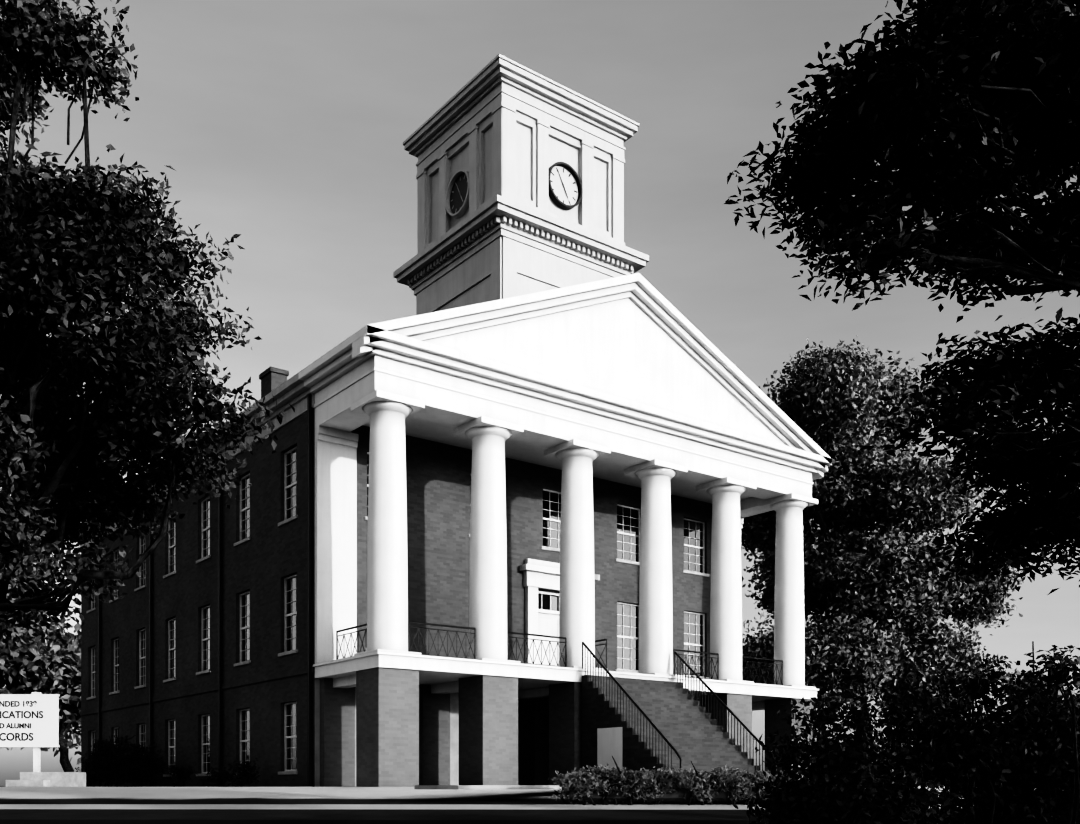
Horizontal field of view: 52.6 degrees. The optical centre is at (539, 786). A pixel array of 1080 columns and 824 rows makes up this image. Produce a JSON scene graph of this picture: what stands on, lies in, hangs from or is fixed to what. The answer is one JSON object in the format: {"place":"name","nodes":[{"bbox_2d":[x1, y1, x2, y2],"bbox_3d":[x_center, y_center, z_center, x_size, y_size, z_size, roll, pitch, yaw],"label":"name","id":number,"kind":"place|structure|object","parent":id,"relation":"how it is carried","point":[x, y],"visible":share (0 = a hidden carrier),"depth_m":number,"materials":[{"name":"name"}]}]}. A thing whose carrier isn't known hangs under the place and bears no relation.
{"place":"outdoors","nodes":[
{"label":"outdoors","id":0,"kind":"place"},
{"bbox_2d":[0,0,294,645],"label":"tree","id":1,"kind":"object","parent":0,"point":[130,257],"depth_m":13.28,"materials":[{"name":"plant"}]},
{"bbox_2d":[0,786,1079,823],"bbox_3d":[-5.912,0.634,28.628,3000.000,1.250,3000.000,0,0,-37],"label":"terrain","id":2,"kind":"structure","parent":0,"point":[215,805],"depth_m":19.70,"materials":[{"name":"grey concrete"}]},
{"bbox_2d":[0,539,71,673],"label":"tree","id":3,"kind":"object","parent":2,"relation":"on","point":[13,631],"visible":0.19,"depth_m":86.73,"materials":[{"name":"plant"}]},
{"bbox_2d":[0,598,80,771],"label":"tree","id":4,"kind":"object","parent":2,"relation":"on","point":[53,664],"depth_m":89.02,"materials":[{"name":"plant"}]},
{"bbox_2d":[6,772,85,786],"bbox_3d":[-13.606,-0.091,30.136,1.576,0.600,1.400,0,0,1],"label":"sign base","id":5,"kind":"object","parent":2,"relation":"on","point":[52,779],"visible":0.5,"depth_m":29.83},
{"bbox_2d":[0,692,59,771],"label":"sign posts","id":6,"kind":"object","parent":5,"relation":"on","point":[36,758],"visible":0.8,"depth_m":30.24,"materials":[{"name":"white wood"}]},
{"bbox_2d":[0,696,58,744],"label":"sign board","id":7,"kind":"object","parent":6,"relation":"attached to","point":[44,730],"visible":0.78,"depth_m":30.24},
{"bbox_2d":[0,723,30,727],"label":"sign lettering","id":8,"kind":"object","parent":7,"relation":"attached to","point":[23,725],"visible":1,"depth_m":30.24,"materials":[{"name":"black paint"}]},
{"bbox_2d":[0,733,32,740],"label":"sign lettering","id":9,"kind":"object","parent":7,"relation":"attached to","point":[21,739],"visible":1,"depth_m":30.24,"materials":[{"name":"black paint"}]},
{"bbox_2d":[0,701,36,706],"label":"sign lettering","id":10,"kind":"object","parent":7,"relation":"attached to","point":[14,703],"visible":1,"depth_m":30.25,"materials":[{"name":"black paint"}]},
{"bbox_2d":[0,711,42,717],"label":"sign lettering","id":11,"kind":"object","parent":7,"relation":"attached to","point":[10,715],"visible":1,"depth_m":30.24,"materials":[{"name":"black paint"}]},
{"bbox_2d":[73,728,260,786],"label":"shrubs","id":12,"kind":"object","parent":2,"relation":"on","point":[136,764],"depth_m":35.91,"materials":[{"name":"plant"}]},
{"bbox_2d":[80,394,711,786],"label":"brick walls","id":13,"kind":"structure","parent":2,"relation":"on","point":[265,684],"depth_m":32.92,"materials":[{"name":"brick"}]},
{"bbox_2d":[68,373,313,548],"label":"eave cornice","id":14,"kind":"structure","parent":13,"relation":"attached to","point":[293,391],"depth_m":30.10,"materials":[{"name":"white paint"}]},
{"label":"roof","id":15,"kind":"object","parent":14,"relation":"on","visible":0},
{"bbox_2d":[171,366,288,452],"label":"chimneys","id":16,"kind":"object","parent":15,"relation":"attached to","point":[271,378],"visible":0.15,"depth_m":36.65,"materials":[{"name":"brick"}]},
{"bbox_2d":[393,54,648,314],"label":"clock tower","id":17,"kind":"structure","parent":15,"relation":"on","point":[506,133],"depth_m":33.06,"materials":[{"name":"white paint"}]},
{"bbox_2d":[445,166,577,217],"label":"tower clock faces","id":18,"kind":"object","parent":17,"relation":"attached to","point":[558,188],"visible":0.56,"depth_m":33.43,"materials":[{"name":"white"}]},
{"bbox_2d":[450,173,467,213],"bbox_3d":[-2.459,-18.291,33.730,0.001,1.200,1.200,0,0,-37],"label":"clock face","id":19,"kind":"object","parent":18,"relation":"attached to","point":[462,185],"visible":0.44,"depth_m":33.81},
{"bbox_2d":[549,162,582,209],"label":"clock markings","id":20,"kind":"object","parent":17,"relation":"attached to","point":[556,200],"visible":0.42,"depth_m":33.28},
{"bbox_2d":[98,394,312,786],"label":"downspouts","id":21,"kind":"object","parent":13,"relation":"attached to","point":[309,602],"visible":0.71,"depth_m":33.60,"materials":[{"name":"grey metal"}]},
{"bbox_2d":[86,515,709,776],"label":"window sills","id":22,"kind":"structure","parent":13,"relation":"attached to","point":[281,523],"depth_m":34.99,"materials":[{"name":"white stone"}]},
{"bbox_2d":[91,446,704,773],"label":"window frames","id":23,"kind":"structure","parent":13,"relation":"attached to","point":[286,487],"depth_m":35.34,"materials":[{"name":"white wood"}]},
{"bbox_2d":[93,450,701,771],"bbox_3d":[-5.989,-4.841,42.078,15.880,8.860,21.175,0,0,-37],"label":"window glass","id":24,"kind":"object","parent":23,"relation":"in","point":[622,630],"visible":0.1,"depth_m":35.36,"materials":[{"name":"grey glass"}]},
{"bbox_2d":[520,558,599,665],"bbox_3d":[0.569,-5.001,33.488,2.860,3.620,0.540,0,0,-37],"label":"entrance doorway","id":25,"kind":"structure","parent":13,"relation":"attached to","point":[539,574],"depth_m":33.02,"materials":[{"name":"white paint"}]},
{"bbox_2d":[315,679,548,786],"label":"undercroft limewash wall","id":26,"kind":"structure","parent":2,"relation":"on","point":[541,741],"depth_m":31.33,"materials":[{"name":"white paint"}]},
{"bbox_2d":[320,667,813,786],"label":"brick piers","id":27,"kind":"structure","parent":2,"relation":"on","point":[402,727],"depth_m":28.56,"materials":[{"name":"grey brick"}]},
{"bbox_2d":[313,651,818,710],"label":"porch floor slab","id":28,"kind":"structure","parent":27,"relation":"on","point":[440,675],"depth_m":28.73,"materials":[{"name":"white paint"}]},
{"bbox_2d":[336,621,782,777],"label":"iron railings","id":29,"kind":"object","parent":28,"relation":"on","point":[628,695],"visible":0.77,"depth_m":29.27,"materials":[{"name":"grey metal"}]},
{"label":"portico floor boards","id":30,"kind":"structure","parent":28,"relation":"on","visible":0},
{"bbox_2d":[315,425,743,663],"bbox_3d":[0.609,-6.291,33.435,16.200,6.200,0.267,0,0,-37],"label":"pilaster","id":31,"kind":"object","parent":30,"relation":"on","point":[335,530],"visible":0.5,"depth_m":28.80,"materials":[{"name":"white paint"}]},
{"bbox_2d":[351,390,817,687],"bbox_3d":[2.226,-6.291,31.318,16.320,6.200,1.320,0,0,-37],"label":"portico abaci","id":32,"kind":"object","parent":30,"relation":"on","point":[415,405],"visible":0.42,"depth_m":29.83,"materials":[{"name":"white paint"}]},
{"bbox_2d":[313,298,831,517],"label":"entablature","id":33,"kind":"structure","parent":32,"relation":"on","point":[629,382],"depth_m":30.24,"materials":[{"name":"white paint"}]},
{"bbox_2d":[299,331,813,473],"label":"portico cornice","id":34,"kind":"structure","parent":33,"relation":"on","point":[330,366],"depth_m":27.23,"materials":[{"name":"white paint"}]},
{"bbox_2d":[352,273,831,479],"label":"pediment cornice","id":35,"kind":"structure","parent":33,"relation":"attached to","point":[646,297],"depth_m":30.43,"materials":[{"name":"white paint"}]},
{"bbox_2d":[547,756,791,804],"bbox_3d":[2.489,-0.075,20.440,4.734,1.003,1.187,0,0,1],"label":"hedge","id":36,"kind":"object","parent":2,"relation":"on","point":[684,778],"depth_m":20.24,"materials":[{"name":"plant"}]},
{"bbox_2d":[582,675,758,775],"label":"brick stairs","id":37,"kind":"structure","parent":2,"relation":"on","point":[683,722],"depth_m":29.21,"materials":[{"name":"brick"}]},
{"bbox_2d":[597,727,622,772],"bbox_3d":[1.832,-0.766,28.690,0.010,1.550,1.000,0,0,-37],"label":"stair door","id":38,"kind":"structure","parent":37,"relation":"attached to","point":[609,743],"depth_m":28.66,"materials":[{"name":"white paint"}]},
{"bbox_2d":[756,382,975,688],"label":"tree","id":39,"kind":"object","parent":2,"relation":"on","point":[864,486],"visible":0.06,"depth_m":44.31,"materials":[{"name":"plant"}]},
{"bbox_2d":[741,335,1025,779],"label":"tree","id":40,"kind":"object","parent":2,"relation":"on","point":[887,640],"depth_m":43.52,"materials":[{"name":"plant"}]},
{"bbox_2d":[733,641,1079,823],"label":"shrubs","id":41,"kind":"object","parent":2,"relation":"on","point":[854,809],"depth_m":12.62,"materials":[{"name":"plant"}]},
{"bbox_2d":[916,706,1001,785],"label":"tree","id":42,"kind":"object","parent":2,"relation":"on","point":[967,725],"depth_m":129.60,"materials":[{"name":"plant"}]},
{"bbox_2d":[974,666,1079,778],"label":"tree","id":43,"kind":"object","parent":2,"relation":"on","point":[1011,694],"visible":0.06,"depth_m":118.26,"materials":[{"name":"plant"}]},
{"bbox_2d":[1036,693,1079,730],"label":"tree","id":44,"kind":"object","parent":2,"relation":"on","point":[1077,704],"depth_m":110.94,"materials":[{"name":"plant"}]},
{"bbox_2d":[0,0,1079,785],"label":"sky","id":45,"kind":"structure","parent":0,"point":[283,126],"materials":[{"name":"grey"}]},
{"bbox_2d":[362,401,807,685],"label":"portico columns","id":46,"kind":"structure","parent":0,"point":[387,592],"depth_m":30.00,"materials":[{"name":"white paint"}]},
{"bbox_2d":[414,785,944,788],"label":"front path","id":47,"kind":"structure","parent":0,"point":[486,787],"depth_m":21.09,"materials":[{"name":"concrete"}]},
{"bbox_2d":[724,0,1079,594],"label":"tree","id":48,"kind":"object","parent":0,"point":[1049,154],"depth_m":10.44,"materials":[{"name":"plant"}]}
]}

